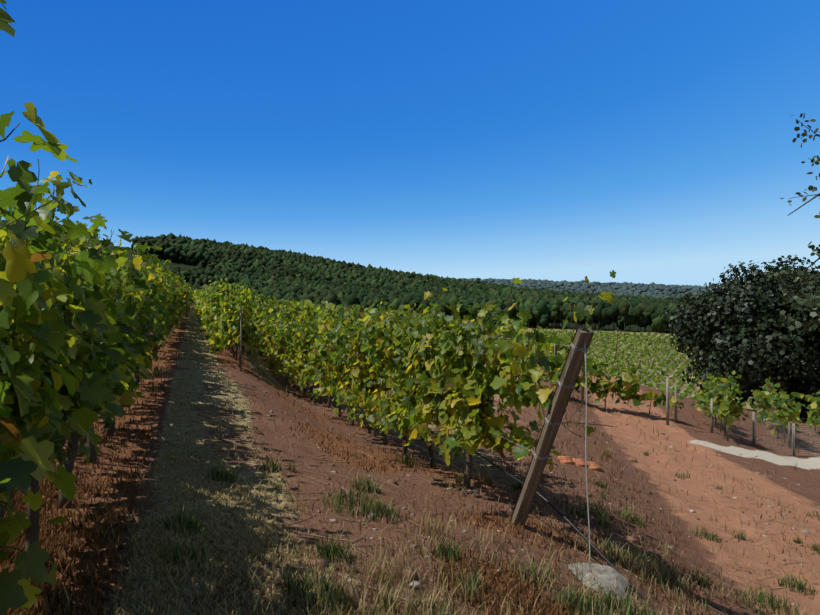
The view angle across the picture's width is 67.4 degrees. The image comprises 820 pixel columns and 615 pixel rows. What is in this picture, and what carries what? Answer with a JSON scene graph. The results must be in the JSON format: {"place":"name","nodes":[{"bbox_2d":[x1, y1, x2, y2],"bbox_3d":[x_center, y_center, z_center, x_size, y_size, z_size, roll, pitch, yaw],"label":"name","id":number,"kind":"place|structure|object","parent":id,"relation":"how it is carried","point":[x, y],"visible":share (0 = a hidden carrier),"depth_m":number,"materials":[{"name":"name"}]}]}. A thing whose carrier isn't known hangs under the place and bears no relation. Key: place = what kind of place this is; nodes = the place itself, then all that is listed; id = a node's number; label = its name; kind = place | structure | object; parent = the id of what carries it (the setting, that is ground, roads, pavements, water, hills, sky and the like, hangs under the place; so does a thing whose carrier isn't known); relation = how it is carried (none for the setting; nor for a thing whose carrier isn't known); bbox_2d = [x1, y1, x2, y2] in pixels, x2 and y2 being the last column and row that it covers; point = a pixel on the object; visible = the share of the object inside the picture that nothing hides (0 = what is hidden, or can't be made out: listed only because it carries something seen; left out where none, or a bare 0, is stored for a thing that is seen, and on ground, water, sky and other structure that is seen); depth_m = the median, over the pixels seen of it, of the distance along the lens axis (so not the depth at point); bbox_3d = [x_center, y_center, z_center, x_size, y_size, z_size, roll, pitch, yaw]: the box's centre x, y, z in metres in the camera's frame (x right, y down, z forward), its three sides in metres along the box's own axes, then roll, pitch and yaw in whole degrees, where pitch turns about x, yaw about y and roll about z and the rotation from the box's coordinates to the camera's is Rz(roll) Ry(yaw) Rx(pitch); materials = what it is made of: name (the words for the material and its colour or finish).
{"place":"outdoors","nodes":[
{"label":"outdoors","id":0,"kind":"place"},
{"bbox_2d":[24,218,541,452],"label":"vine leaves","id":1,"kind":"object","parent":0,"point":[282,339],"visible":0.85,"depth_m":10.58,"materials":[{"name":"green plant"}]},
{"bbox_2d":[0,246,819,614],"bbox_3d":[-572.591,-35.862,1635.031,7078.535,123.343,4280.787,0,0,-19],"label":"ground","id":2,"kind":"structure","parent":0,"point":[692,486],"depth_m":8.22,"materials":[{"name":"brown soil"}]},
{"bbox_2d":[0,325,551,555],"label":"grapevine trunks","id":3,"kind":"object","parent":2,"relation":"on","point":[32,533],"visible":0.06,"depth_m":5.56,"materials":[{"name":"brown wood"}]},
{"bbox_2d":[114,309,554,437],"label":"trellis posts","id":4,"kind":"object","parent":2,"relation":"on","point":[375,431],"depth_m":15.38,"materials":[{"name":"brown wood"}]},
{"bbox_2d":[0,0,615,614],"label":"vine leaves","id":5,"kind":"object","parent":4,"relation":"attached to","point":[42,300],"visible":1,"depth_m":3.16,"materials":[{"name":"green plant"}]},
{"bbox_2d":[0,123,617,564],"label":"vine shoots","id":6,"kind":"object","parent":4,"relation":"attached to","point":[328,361],"visible":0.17,"depth_m":5.39,"materials":[{"name":"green plant"}]},
{"bbox_2d":[0,220,719,331],"bbox_3d":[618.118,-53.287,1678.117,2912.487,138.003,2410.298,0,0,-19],"label":"forest crowns","id":7,"kind":"object","parent":2,"relation":"on","point":[289,275],"visible":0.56,"depth_m":622.45,"materials":[{"name":"green plant"}]},
{"bbox_2d":[183,280,568,362],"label":"vine leaves","id":8,"kind":"object","parent":2,"relation":"on","point":[304,307],"visible":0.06,"depth_m":48.38,"materials":[{"name":"green plant"}]},
{"bbox_2d":[0,323,819,614],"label":"ground cover","id":9,"kind":"object","parent":2,"relation":"on","point":[178,550],"visible":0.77,"depth_m":4.44,"materials":[{"name":"green plant"}]},
{"bbox_2d":[202,285,675,332],"bbox_3d":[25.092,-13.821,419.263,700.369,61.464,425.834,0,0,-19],"label":"forest trunks","id":10,"kind":"object","parent":2,"relation":"on","point":[614,321],"depth_m":347.92,"materials":[{"name":"brown plant"}]},
{"bbox_2d":[321,386,670,613],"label":"drip hose","id":11,"kind":"object","parent":2,"relation":"on","point":[574,527],"visible":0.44,"depth_m":5.91,"materials":[{"name":"black plastic"}]},
{"bbox_2d":[244,387,819,614],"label":"stones","id":12,"kind":"object","parent":2,"relation":"on","point":[416,577],"visible":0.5,"depth_m":6.31,"materials":[{"name":"brown stone"}]},
{"bbox_2d":[270,442,807,614],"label":"dry prunings","id":13,"kind":"object","parent":2,"relation":"on","point":[500,544],"visible":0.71,"depth_m":5.72,"materials":[{"name":"brown plant"}]},
{"bbox_2d":[510,328,593,524],"bbox_3d":[1.271,1.318,5.829,0.140,2.590,0.086,0,30,-19],"label":"end post","id":14,"kind":"object","parent":2,"relation":"on","point":[575,358],"visible":0.92,"depth_m":5.66,"materials":[{"name":"brown wood"}]},
{"bbox_2d":[437,330,590,571],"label":"trellis wires","id":15,"kind":"object","parent":14,"relation":"attached to","point":[559,423],"visible":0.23,"depth_m":5.22,"materials":[{"name":"grey metal"}]},
{"bbox_2d":[557,456,601,470],"bbox_3d":[3.069,2.824,11.157,0.723,0.173,0.352,0,0,3],"label":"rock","id":16,"kind":"object","parent":2,"relation":"on","point":[573,461],"visible":0.71,"depth_m":11.07,"materials":[{"name":"brown stone"}]},
{"bbox_2d":[567,562,627,599],"bbox_3d":[1.539,2.283,5.184,0.678,0.120,0.680,0,0,-19],"label":"rock","id":17,"kind":"object","parent":2,"relation":"on","point":[611,576],"visible":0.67,"depth_m":5.13,"materials":[{"name":"stone"}]},
{"bbox_2d":[531,328,755,409],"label":"vineyard rows","id":18,"kind":"object","parent":2,"relation":"on","point":[613,342],"visible":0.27,"depth_m":236.55,"materials":[{"name":"green plant"}]},
{"bbox_2d":[505,341,819,442],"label":"young vine","id":19,"kind":"object","parent":2,"relation":"on","point":[716,390],"depth_m":26.79,"materials":[{"name":"green plant"}]},
{"bbox_2d":[581,369,814,455],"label":"fence posts","id":20,"kind":"object","parent":2,"relation":"on","point":[727,415],"visible":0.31,"depth_m":26.39,"materials":[{"name":"grey wood"}]},
{"bbox_2d":[659,255,819,416],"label":"oak leaves","id":21,"kind":"object","parent":2,"relation":"on","point":[727,324],"visible":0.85,"depth_m":44.38,"materials":[{"name":"green plant"}]},
{"bbox_2d":[669,384,819,455],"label":"trunks","id":22,"kind":"object","parent":2,"relation":"on","point":[810,448],"visible":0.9,"depth_m":27.08,"materials":[{"name":"brown wood"}]},
{"bbox_2d":[746,334,804,407],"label":"oak wood","id":23,"kind":"object","parent":2,"relation":"on","point":[791,388],"visible":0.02,"depth_m":47.34,"materials":[{"name":"brown plant"}]},
{"bbox_2d":[794,381,809,417],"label":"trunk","id":24,"kind":"object","parent":2,"relation":"on","point":[804,412],"depth_m":50.97,"materials":[{"name":"brown plant"}]},
{"bbox_2d":[0,0,819,287],"label":"sky","id":25,"kind":"structure","parent":0,"point":[643,141],"materials":[{"name":"blue"}]},
{"bbox_2d":[717,375,819,430],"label":"young vine leaves","id":26,"kind":"object","parent":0,"point":[763,397],"visible":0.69,"depth_m":34.60,"materials":[{"name":"green plant"}]},
{"bbox_2d":[764,113,819,333],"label":"tree branch","id":27,"kind":"object","parent":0,"point":[808,299],"depth_m":9.23,"materials":[{"name":"green plant"}]}
]}

